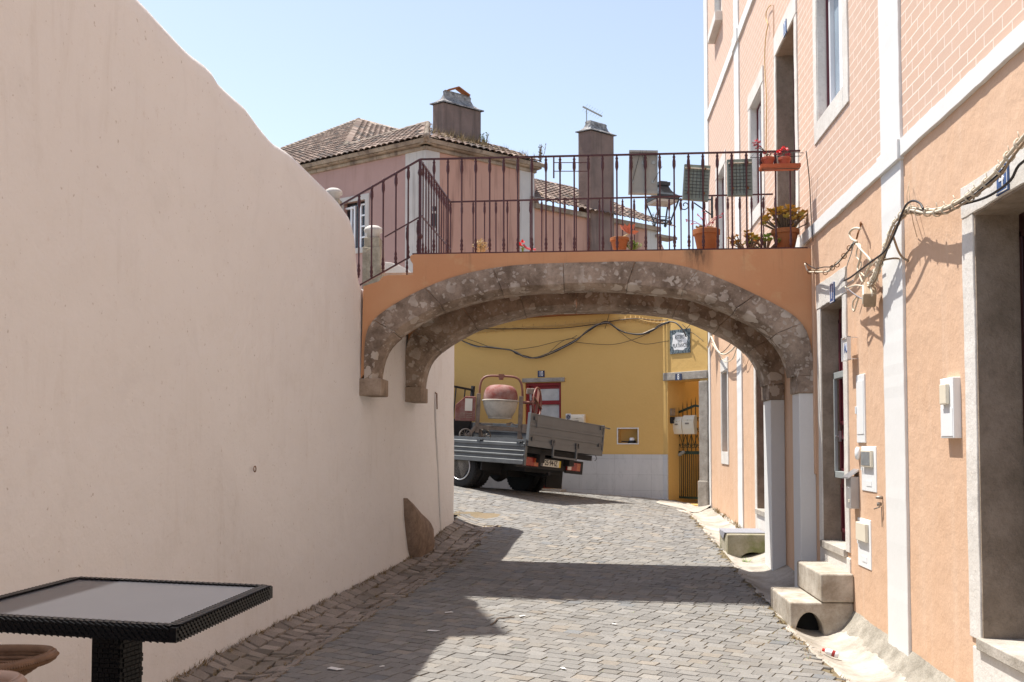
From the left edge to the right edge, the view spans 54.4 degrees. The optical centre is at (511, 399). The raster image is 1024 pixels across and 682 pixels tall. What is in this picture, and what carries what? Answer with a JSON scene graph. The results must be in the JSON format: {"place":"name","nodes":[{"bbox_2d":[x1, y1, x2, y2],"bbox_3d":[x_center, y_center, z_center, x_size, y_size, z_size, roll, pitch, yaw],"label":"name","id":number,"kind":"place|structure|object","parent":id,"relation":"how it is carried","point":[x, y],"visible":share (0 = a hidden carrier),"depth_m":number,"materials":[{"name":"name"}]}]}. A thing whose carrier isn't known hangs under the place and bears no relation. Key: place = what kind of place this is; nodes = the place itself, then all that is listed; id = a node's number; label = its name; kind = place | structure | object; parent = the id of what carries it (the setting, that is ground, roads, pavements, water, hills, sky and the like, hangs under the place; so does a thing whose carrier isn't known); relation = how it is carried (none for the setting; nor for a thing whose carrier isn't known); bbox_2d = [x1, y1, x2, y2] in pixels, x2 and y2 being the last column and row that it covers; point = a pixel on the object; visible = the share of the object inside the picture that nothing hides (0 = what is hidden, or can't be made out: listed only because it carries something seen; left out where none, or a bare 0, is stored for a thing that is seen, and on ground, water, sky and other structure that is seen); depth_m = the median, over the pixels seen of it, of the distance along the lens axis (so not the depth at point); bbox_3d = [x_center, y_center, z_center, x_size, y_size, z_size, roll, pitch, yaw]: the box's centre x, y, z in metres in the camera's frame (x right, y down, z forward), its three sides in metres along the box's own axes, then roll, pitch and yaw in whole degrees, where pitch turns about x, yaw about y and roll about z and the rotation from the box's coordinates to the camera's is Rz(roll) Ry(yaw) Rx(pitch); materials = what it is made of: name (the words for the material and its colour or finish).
{"place":"outdoors","nodes":[
{"label":"outdoors","id":0,"kind":"place"},
{"bbox_2d":[138,0,704,248],"label":"sky","id":1,"kind":"structure","parent":0,"point":[300,69],"materials":[{"name":"blue"}]},
{"bbox_2d":[173,485,846,681],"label":"cobbled lane","id":2,"kind":"structure","parent":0,"point":[529,537],"depth_m":8.77,"materials":[{"name":"grey stone"}]},
{"bbox_2d":[327,667,342,669],"bbox_3d":[-1.191,1.812,6.710,0.121,0.004,0.049,-2,-3,33],"label":"paper scrap","id":3,"kind":"object","parent":2,"relation":"on","point":[334,668],"visible":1,"depth_m":6.71,"materials":[{"name":"white paper"}]},
{"bbox_2d":[490,616,514,624],"bbox_3d":[-0.115,1.863,8.409,0.099,0.018,0.386,-1,-3,31],"label":"twig","id":4,"kind":"object","parent":2,"relation":"on","point":[501,618],"visible":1,"depth_m":8.50,"materials":[{"name":"grey wood"}]},
{"bbox_2d":[454,385,609,491],"bbox_3d":[-1.126,0.542,18.649,5.660,2.123,2.225,1,-6,41],"label":"flatbed truck","id":5,"kind":"object","parent":2,"relation":"on","point":[546,451],"visible":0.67,"depth_m":16.88,"materials":[{"name":"metal"}]},
{"bbox_2d":[455,374,541,438],"bbox_3d":[-0.228,0.159,17.776,1.567,1.236,0.670,2,-3,-3],"label":"cement mixer","id":6,"kind":"object","parent":5,"relation":"on","point":[500,401],"visible":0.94,"depth_m":17.65,"materials":[{"name":"red paint"}]},
{"bbox_2d":[403,557,780,671],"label":"green moss tufts","id":7,"kind":"object","parent":2,"relation":"on","point":[743,560],"visible":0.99,"depth_m":9.66,"materials":[{"name":"green plant"}]},
{"bbox_2d":[498,488,709,511],"bbox_3d":[-0.810,1.855,20.137,9.950,0.431,1.708,-2,-3,32],"label":"cement apron","id":8,"kind":"object","parent":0,"point":[689,507],"visible":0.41,"depth_m":18.13,"materials":[{"name":"beige concrete"}]},
{"bbox_3d":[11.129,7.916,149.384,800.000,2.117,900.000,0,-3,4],"label":"ground","id":9,"kind":"structure","parent":0,"visible":0},
{"bbox_2d":[0,670,27,681],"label":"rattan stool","id":10,"kind":"object","parent":9,"relation":"on","point":[9,676],"visible":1,"depth_m":3.38,"materials":[{"name":"wicker"}]},
{"bbox_2d":[0,644,59,675],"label":"rattan stool","id":11,"kind":"object","parent":9,"relation":"on","point":[24,659],"visible":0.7,"depth_m":4.01,"materials":[{"name":"brown wicker"}]},
{"bbox_2d":[0,576,272,681],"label":"cafe table","id":12,"kind":"object","parent":9,"relation":"on","point":[118,621],"visible":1,"depth_m":2.91,"materials":[{"name":"black wicker"}]},
{"bbox_2d":[0,0,453,681],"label":"plaster wall","id":13,"kind":"structure","parent":9,"relation":"on","point":[180,318],"depth_m":6.40,"materials":[{"name":"white paint"}]},
{"bbox_2d":[385,262,410,272],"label":"white parapet","id":14,"kind":"structure","parent":13,"relation":"on","point":[398,269],"depth_m":13.14,"materials":[{"name":"white paint"}]},
{"bbox_2d":[403,498,434,556],"bbox_3d":[-1.104,1.601,12.030,0.206,0.887,1.206,0,-3,10],"label":"guard stone","id":15,"kind":"object","parent":13,"relation":"attached to","point":[419,529],"visible":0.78,"depth_m":11.68,"materials":[{"name":"brown stone"}]},
{"bbox_2d":[434,392,441,530],"bbox_3d":[-0.965,0.857,13.014,0.041,1.897,0.336,0,-3,11],"label":"rusty pipe","id":16,"kind":"object","parent":13,"relation":"attached to","point":[435,401],"visible":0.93,"depth_m":12.98,"materials":[{"name":"metal"}]},
{"bbox_2d":[175,520,497,681],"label":"stone gutter","id":17,"kind":"object","parent":9,"relation":"on","point":[347,611],"visible":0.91,"depth_m":8.54,"materials":[{"name":"grey stone"}]},
{"bbox_2d":[384,273,433,322],"bbox_3d":[-3.241,0.385,11.963,4.760,3.275,3.010,0,-3,4],"label":"stair landing","id":18,"kind":"object","parent":9,"relation":"on","point":[386,274],"depth_m":10.38,"materials":[{"name":"white paint"}]},
{"bbox_2d":[326,188,342,207],"bbox_3d":[-2.273,-1.675,12.652,0.228,2.050,0.232,0,-3,4],"label":"stone post","id":19,"kind":"object","parent":18,"relation":"on","point":[335,193],"visible":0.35,"depth_m":12.62,"materials":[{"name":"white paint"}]},
{"bbox_2d":[362,225,383,288],"bbox_3d":[-1.766,-1.435,12.663,0.244,1.573,0.248,0,-3,4],"label":"stone post","id":20,"kind":"object","parent":18,"relation":"on","point":[376,251],"visible":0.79,"depth_m":12.57,"materials":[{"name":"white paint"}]},
{"bbox_2d":[280,86,676,288],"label":"rose house","id":21,"kind":"structure","parent":9,"relation":"on","point":[351,159],"depth_m":32.25,"materials":[{"name":"paint"}]},
{"bbox_2d":[340,193,369,253],"bbox_3d":[-5.006,-5.605,32.024,1.304,1.873,0.260,-2,-3,34],"label":"window","id":22,"kind":"structure","parent":21,"relation":"in","point":[352,209],"depth_m":31.99,"materials":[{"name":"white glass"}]},
{"bbox_2d":[480,132,489,142],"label":"roof plant","id":23,"kind":"object","parent":21,"relation":"on","point":[487,135],"visible":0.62,"depth_m":32.87,"materials":[{"name":"green plant"}]},
{"bbox_2d":[428,124,650,217],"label":"roof weeds","id":24,"kind":"object","parent":21,"relation":"on","point":[461,136],"visible":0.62,"depth_m":31.69,"materials":[{"name":"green plant"}]},
{"bbox_2d":[538,143,546,161],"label":"roof plant","id":25,"kind":"object","parent":21,"relation":"on","point":[539,151],"visible":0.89,"depth_m":33.72,"materials":[{"name":"green plant"}]},
{"bbox_2d":[339,150,816,586],"bbox_3d":[0.588,-0.193,10.930,5.058,4.580,2.010,0,-3,4],"label":"footbridge","id":26,"kind":"object","parent":9,"relation":"on","point":[754,305],"visible":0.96,"depth_m":10.08,"materials":[{"name":"stone"}]},
{"bbox_2d":[472,238,487,251],"bbox_3d":[-0.324,-1.612,10.380,0.204,0.148,0.127,0,-3,4],"label":"plant","id":27,"kind":"object","parent":26,"relation":"on","point":[480,247],"visible":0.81,"depth_m":10.36,"materials":[{"name":"plant"}]},
{"bbox_2d":[519,239,535,250],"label":"plant","id":28,"kind":"object","parent":26,"relation":"on","point":[525,247],"visible":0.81,"depth_m":10.34,"materials":[{"name":"pink plant"}]},
{"bbox_2d":[553,157,587,177],"bbox_3d":[0.709,-2.779,11.922,0.435,0.262,0.012,0,-3,4],"label":"pot holder","id":29,"kind":"object","parent":26,"relation":"hanging from","point":[554,162],"visible":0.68,"depth_m":11.93,"materials":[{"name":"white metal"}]},
{"bbox_2d":[610,223,638,249],"bbox_3d":[1.144,-1.684,10.295,0.273,0.284,0.198,1,-3,-25],"label":"potted plant","id":30,"kind":"object","parent":26,"relation":"on","point":[623,241],"visible":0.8,"depth_m":10.23,"materials":[{"name":"orange plant"}]},
{"bbox_2d":[627,240,641,249],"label":"plant","id":31,"kind":"object","parent":26,"relation":"on","point":[634,245],"visible":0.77,"depth_m":10.25,"materials":[{"name":"green plant"}]},
{"bbox_2d":[628,150,661,194],"bbox_3d":[1.348,-2.304,10.081,0.340,0.454,0.092,0,-3,4],"label":"panel","id":32,"kind":"object","parent":26,"relation":"attached to","point":[638,179],"visible":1,"depth_m":10.08,"materials":[{"name":"grey paint"}]},
{"bbox_2d":[682,164,710,201],"bbox_3d":[1.861,-2.190,10.046,0.284,0.384,0.076,0,-3,4],"label":"panel","id":33,"kind":"object","parent":26,"relation":"attached to","point":[695,182],"visible":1,"depth_m":10.03,"materials":[{"name":"metal"}]},
{"bbox_2d":[686,210,723,248],"bbox_3d":[1.983,-1.747,10.222,0.303,0.429,0.284,-2,-4,45],"label":"potted plant","id":34,"kind":"object","parent":26,"relation":"on","point":[710,233],"visible":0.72,"depth_m":10.12,"materials":[{"name":"ceramic"}]},
{"bbox_2d":[726,159,752,196],"bbox_3d":[2.291,-2.236,10.016,0.252,0.374,0.076,0,-3,4],"label":"panel","id":35,"kind":"object","parent":26,"relation":"attached to","point":[739,182],"visible":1,"depth_m":10.00,"materials":[{"name":"metal"}]},
{"bbox_2d":[727,229,780,247],"bbox_3d":[2.506,-1.626,10.169,0.576,0.212,0.350,-1,-3,30],"label":"plant","id":36,"kind":"object","parent":26,"relation":"on","point":[754,241],"visible":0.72,"depth_m":10.14,"materials":[{"name":"green plant"}]},
{"bbox_2d":[750,151,803,170],"bbox_3d":[2.623,-2.373,9.864,0.522,0.219,0.169,0,-3,4],"label":"plant shelf","id":37,"kind":"object","parent":26,"relation":"hanging from","point":[793,166],"visible":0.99,"depth_m":9.79,"materials":[{"name":"ceramic"}]},
{"bbox_2d":[752,138,774,163],"bbox_3d":[2.501,-2.442,9.867,0.243,0.309,0.131,0,-3,4],"label":"potted plant","id":38,"kind":"object","parent":37,"relation":"on","point":[767,159],"visible":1,"depth_m":9.84,"materials":[{"name":"red plastic"}]},
{"bbox_2d":[776,146,790,162],"bbox_3d":[2.693,-2.400,9.853,0.132,0.231,0.127,-2,-3,44],"label":"potted plant","id":39,"kind":"object","parent":37,"relation":"on","point":[785,158],"visible":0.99,"depth_m":9.84,"materials":[{"name":"red plastic"}]},
{"bbox_2d":[760,204,807,246],"bbox_3d":[2.767,-1.770,10.135,0.494,0.466,0.465,1,-3,-17],"label":"potted plant","id":40,"kind":"object","parent":26,"relation":"on","point":[783,226],"visible":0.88,"depth_m":10.05,"materials":[{"name":"plant"}]},
{"bbox_2d":[454,307,709,507],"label":"yellow house","id":41,"kind":"structure","parent":9,"relation":"on","point":[625,391],"depth_m":19.30,"materials":[{"name":"paint"}]},
{"bbox_2d":[538,370,544,376],"bbox_3d":[0.583,-0.518,19.906,0.150,0.132,0.013,-1,-3,23],"label":"number plate","id":42,"kind":"object","parent":41,"relation":"attached to","point":[541,373],"visible":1,"depth_m":19.90,"materials":[{"name":"blue ceramic"}]},
{"bbox_2d":[522,377,565,491],"bbox_3d":[0.569,0.805,19.758,1.019,2.493,0.470,-1,-3,23],"label":"door","id":43,"kind":"structure","parent":41,"relation":"in","point":[550,392],"depth_m":19.91,"materials":[{"name":"red paint"}]},
{"bbox_2d":[570,414,585,422],"bbox_3d":[1.292,0.435,19.504,0.281,0.298,0.117,-1,-3,23],"label":"letterbox","id":44,"kind":"object","parent":41,"relation":"attached to","point":[579,417],"visible":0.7,"depth_m":19.47,"materials":[{"name":"white metal"}]},
{"bbox_2d":[462,316,703,358],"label":"wall cables","id":45,"kind":"object","parent":41,"relation":"attached to","point":[595,324],"depth_m":19.56,"materials":[{"name":"plastic"}]},
{"bbox_2d":[621,438,635,442],"bbox_3d":[2.269,0.783,19.232,0.273,0.108,0.163,-2,-3,33],"label":"niche lamp","id":46,"kind":"object","parent":41,"relation":"in","point":[631,440],"visible":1,"depth_m":19.16,"materials":[{"name":"white ceramic"}]},
{"bbox_2d":[670,408,674,415],"bbox_3d":[3.045,0.233,18.870,0.126,0.137,0.035,2,-3,-39],"label":"intercom","id":47,"kind":"object","parent":41,"relation":"attached to","point":[672,411],"visible":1,"depth_m":18.84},
{"bbox_2d":[675,374,681,380],"bbox_3d":[3.106,-0.425,18.577,0.013,0.123,0.160,2,-3,-39],"label":"number plate","id":48,"kind":"object","parent":41,"relation":"attached to","point":[678,376],"visible":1,"depth_m":18.57,"materials":[{"name":"blue ceramic"}]},
{"bbox_2d":[670,328,690,353],"bbox_3d":[3.143,-1.092,18.612,0.028,0.450,0.490,2,-3,-39],"label":"street sign","id":49,"kind":"object","parent":41,"relation":"attached to","point":[680,342],"visible":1,"depth_m":18.60,"materials":[{"name":"white ceramic"}]},
{"bbox_2d":[678,397,698,498],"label":"iron gate","id":50,"kind":"structure","parent":41,"relation":"attached to","point":[687,452],"depth_m":18.79,"materials":[{"name":"metal"}]},
{"bbox_2d":[673,417,682,433],"bbox_3d":[3.146,0.486,18.840,0.117,0.328,0.223,2,-3,-39],"label":"letterbox","id":51,"kind":"object","parent":50,"relation":"attached to","point":[677,426],"visible":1,"depth_m":18.80,"materials":[{"name":"white metal"}]},
{"bbox_2d":[682,415,696,433],"bbox_3d":[3.318,0.465,18.631,0.117,0.355,0.278,2,-3,-39],"label":"letterbox","id":52,"kind":"object","parent":50,"relation":"attached to","point":[689,424],"visible":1,"depth_m":18.58,"materials":[{"name":"white metal"}]},
{"bbox_2d":[677,508,906,681],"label":"cement channel","id":53,"kind":"object","parent":9,"relation":"on","point":[855,661],"visible":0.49,"depth_m":8.22,"materials":[{"name":"beige concrete"}]},
{"bbox_2d":[166,507,849,681],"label":"dry weeds","id":54,"kind":"object","parent":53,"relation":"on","point":[384,572],"visible":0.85,"depth_m":8.49,"materials":[{"name":"brown plant"}]},
{"bbox_2d":[720,533,764,557],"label":"door steps","id":55,"kind":"structure","parent":53,"relation":"on","point":[740,545],"depth_m":12.23,"materials":[{"name":"stone"}]},
{"bbox_2d":[719,528,764,538],"bbox_3d":[2.917,1.705,12.631,0.506,0.096,0.630,0,-3,4],"label":"doormat","id":56,"kind":"object","parent":55,"relation":"on","point":[722,531],"visible":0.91,"depth_m":12.61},
{"bbox_2d":[822,648,838,657],"bbox_3d":[2.410,1.916,7.532,0.128,0.066,0.049,-1,-3,29],"label":"bottle","id":57,"kind":"object","parent":53,"relation":"in","point":[831,652],"visible":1,"depth_m":7.51,"materials":[{"name":"plastic"}]},
{"bbox_2d":[840,610,955,681],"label":"channel edge","id":58,"kind":"object","parent":53,"relation":"on","point":[913,667],"visible":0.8,"depth_m":7.11,"materials":[{"name":"beige concrete"}]},
{"bbox_2d":[770,561,853,634],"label":"door steps","id":59,"kind":"structure","parent":9,"relation":"on","point":[820,598],"depth_m":8.40,"materials":[{"name":"stone"}]},
{"bbox_2d":[703,0,1023,681],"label":"orange house","id":60,"kind":"structure","parent":9,"relation":"on","point":[874,107],"depth_m":7.04,"materials":[{"name":"paint"}]},
{"bbox_2d":[646,181,712,226],"bbox_3d":[2.959,-3.465,17.672,1.120,0.787,0.514,0,-3,-10],"label":"street lamp","id":61,"kind":"object","parent":60,"relation":"attached to","point":[666,190],"visible":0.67,"depth_m":17.53,"materials":[{"name":"metal"}]},
{"bbox_2d":[708,0,721,43],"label":"window","id":62,"kind":"structure","parent":60,"relation":"in","point":[716,22],"depth_m":16.70,"materials":[{"name":"white paint"}]},
{"bbox_2d":[715,149,726,247],"bbox_3d":[3.533,-3.013,16.435,0.190,1.934,1.201,0,-3,4],"label":"window","id":63,"kind":"structure","parent":60,"relation":"in","point":[722,163],"depth_m":16.85,"materials":[{"name":"white paint"}]},
{"bbox_2d":[720,356,728,464],"bbox_3d":[3.498,0.184,16.075,0.148,1.709,0.847,0,-3,4],"label":"window","id":64,"kind":"structure","parent":60,"relation":"in","point":[724,376],"depth_m":16.40,"materials":[{"name":"stone"}]},
{"bbox_2d":[707,333,748,366],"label":"cables","id":65,"kind":"object","parent":60,"relation":"attached to","point":[715,347],"visible":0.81,"depth_m":15.72,"materials":[{"name":"white plastic"}]},
{"bbox_2d":[747,65,764,230],"bbox_3d":[3.280,-3.259,13.043,0.190,1.851,1.188,0,-3,4],"label":"window","id":66,"kind":"structure","parent":60,"relation":"in","point":[755,99],"depth_m":13.43,"materials":[{"name":"white paint"}]},
{"bbox_2d":[753,368,764,531],"bbox_3d":[3.283,0.691,12.469,0.285,3.308,1.481,0,-3,4],"label":"door","id":67,"kind":"structure","parent":60,"relation":"in","point":[758,404],"depth_m":13.06,"materials":[{"name":"white paint"}]},
{"bbox_2d":[764,5,773,155],"bbox_3d":[3.109,-3.817,12.025,0.024,1.882,0.536,0,-3,4],"label":"facade wire","id":68,"kind":"object","parent":60,"relation":"attached to","point":[764,67],"visible":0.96,"depth_m":12.19,"materials":[{"name":"paint"}]},
{"bbox_2d":[783,19,786,37],"bbox_3d":[3.030,-4.125,11.054,0.013,0.160,0.140,0,-3,4],"label":"number plate","id":69,"kind":"object","parent":60,"relation":"attached to","point":[784,27],"visible":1,"depth_m":11.05,"materials":[{"name":"blue ceramic"}]},
{"bbox_2d":[773,0,799,238],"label":"door","id":70,"kind":"structure","parent":60,"relation":"in","point":[785,50],"depth_m":11.60,"materials":[{"name":"white paint"}]},
{"bbox_2d":[806,151,813,240],"bbox_3d":[2.899,-1.981,9.690,0.034,0.876,0.120,-2,-3,36],"label":"railing wire","id":71,"kind":"object","parent":60,"relation":"attached to","point":[810,196],"visible":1,"depth_m":9.71,"materials":[{"name":"black metal"}]},
{"bbox_2d":[812,0,849,145],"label":"window","id":72,"kind":"structure","parent":60,"relation":"in","point":[830,23],"depth_m":9.52,"materials":[{"name":"white paint"}]},
{"bbox_2d":[830,282,834,303],"bbox_3d":[2.885,-0.964,8.974,0.013,0.180,0.150,0,-3,4],"label":"number plate","id":73,"kind":"object","parent":60,"relation":"attached to","point":[832,292],"visible":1,"depth_m":8.95,"materials":[{"name":"blue ceramic"}]},
{"bbox_2d":[816,266,850,572],"bbox_3d":[3.026,0.531,9.016,0.285,3.326,1.088,0,-3,4],"label":"door","id":74,"kind":"structure","parent":60,"relation":"in","point":[832,319],"depth_m":9.39,"materials":[{"name":"white paint"}]},
{"bbox_2d":[804,222,878,311],"bbox_3d":[2.821,-1.050,8.532,0.127,0.743,2.498,0,-3,4],"label":"cable knot","id":75,"kind":"object","parent":60,"relation":"attached to","point":[817,270],"visible":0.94,"depth_m":7.94,"materials":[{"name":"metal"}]},
{"bbox_2d":[862,281,876,306],"bbox_3d":[2.712,-0.800,7.557,0.103,0.207,0.218,-1,-3,19],"label":"junction box","id":76,"kind":"object","parent":75,"relation":"hanging from","point":[868,300],"visible":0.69,"depth_m":7.49,"materials":[{"name":"beige plastic"}]},
{"bbox_2d":[841,336,857,361],"bbox_3d":[2.821,-0.424,8.323,0.085,0.198,0.194,0,-3,4],"label":"notice holder","id":77,"kind":"object","parent":60,"relation":"attached to","point":[845,347],"visible":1,"depth_m":8.30,"materials":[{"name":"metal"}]},
{"bbox_2d":[842,469,858,508],"bbox_3d":[2.816,0.737,8.271,0.095,0.326,0.169,0,-3,4],"label":"mailbox","id":78,"kind":"object","parent":60,"relation":"attached to","point":[852,491],"visible":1,"depth_m":8.20,"materials":[{"name":"metal"}]},
{"bbox_2d":[855,447,859,459],"bbox_3d":[2.838,0.441,8.184,0.036,0.108,0.067,0,-3,4],"label":"doorbell","id":79,"kind":"object","parent":60,"relation":"attached to","point":[857,453],"visible":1,"depth_m":8.16,"materials":[{"name":"plastic"}]},
{"bbox_2d":[855,374,865,442],"bbox_3d":[2.845,0.072,8.108,0.048,0.556,0.238,0,-3,4],"label":"meter box","id":80,"kind":"object","parent":60,"relation":"attached to","point":[860,409],"visible":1,"depth_m":8.07,"materials":[{"name":"plastic"}]},
{"bbox_2d":[856,380,863,433],"bbox_3d":[2.835,0.062,8.110,0.004,0.436,0.198,0,-3,4],"label":"door panel","id":81,"kind":"structure","parent":80,"relation":"in","point":[859,384],"depth_m":8.09,"materials":[{"name":"plastic"}]},
{"bbox_2d":[856,517,871,570],"bbox_3d":[2.839,1.157,8.033,0.055,0.392,0.378,0,-3,4],"label":"meter box","id":82,"kind":"object","parent":60,"relation":"attached to","point":[863,533],"visible":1,"depth_m":7.98,"materials":[{"name":"plastic"}]},
{"bbox_2d":[861,446,876,492],"bbox_3d":[2.829,0.549,7.898,0.052,0.357,0.410,0,-3,4],"label":"meter box","id":83,"kind":"object","parent":60,"relation":"attached to","point":[869,466],"visible":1,"depth_m":7.84,"materials":[{"name":"plastic"}]},
{"bbox_2d":[861,452,869,465],"bbox_3d":[2.804,0.467,7.904,0.002,0.107,0.246,0,-3,4],"label":"window","id":84,"kind":"structure","parent":83,"relation":"in","point":[865,456],"depth_m":7.89,"materials":[{"name":"white plastic"}]},
{"bbox_2d":[874,496,882,526],"bbox_3d":[2.784,0.845,7.564,0.054,0.234,0.066,0,-3,4],"label":"tap stub","id":85,"kind":"object","parent":60,"relation":"attached to","point":[879,504],"visible":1,"depth_m":7.54,"materials":[{"name":"silver metal"}]},
{"bbox_2d":[843,131,1023,286],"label":"cable bundle","id":86,"kind":"object","parent":60,"relation":"attached to","point":[983,185],"visible":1,"depth_m":5.92,"materials":[{"name":"beige plastic"}]},
{"bbox_2d":[939,377,961,437],"bbox_3d":[2.673,0.051,6.074,0.090,0.367,0.220,0,-3,4],"label":"meter box","id":87,"kind":"object","parent":60,"relation":"attached to","point":[950,396],"visible":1,"depth_m":6.00,"materials":[{"name":"plastic"}]},
{"bbox_2d":[941,408,952,435],"bbox_3d":[2.651,0.136,6.072,0.003,0.172,0.196,0,-3,4],"label":"door panel","id":88,"kind":"structure","parent":87,"relation":"in","point":[946,413],"depth_m":6.06,"materials":[{"name":"plastic"}]},
{"bbox_2d":[960,148,1023,681],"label":"door","id":89,"kind":"structure","parent":60,"relation":"in","point":[993,226],"depth_m":5.67,"materials":[{"name":"stone"}]},
{"bbox_2d":[996,162,1009,195],"bbox_3d":[2.612,-1.181,5.304,0.013,0.160,0.150,0,-3,4],"label":"number plate","id":90,"kind":"object","parent":60,"relation":"attached to","point":[1003,179],"visible":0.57,"depth_m":5.28,"materials":[{"name":"blue ceramic"}]}
]}

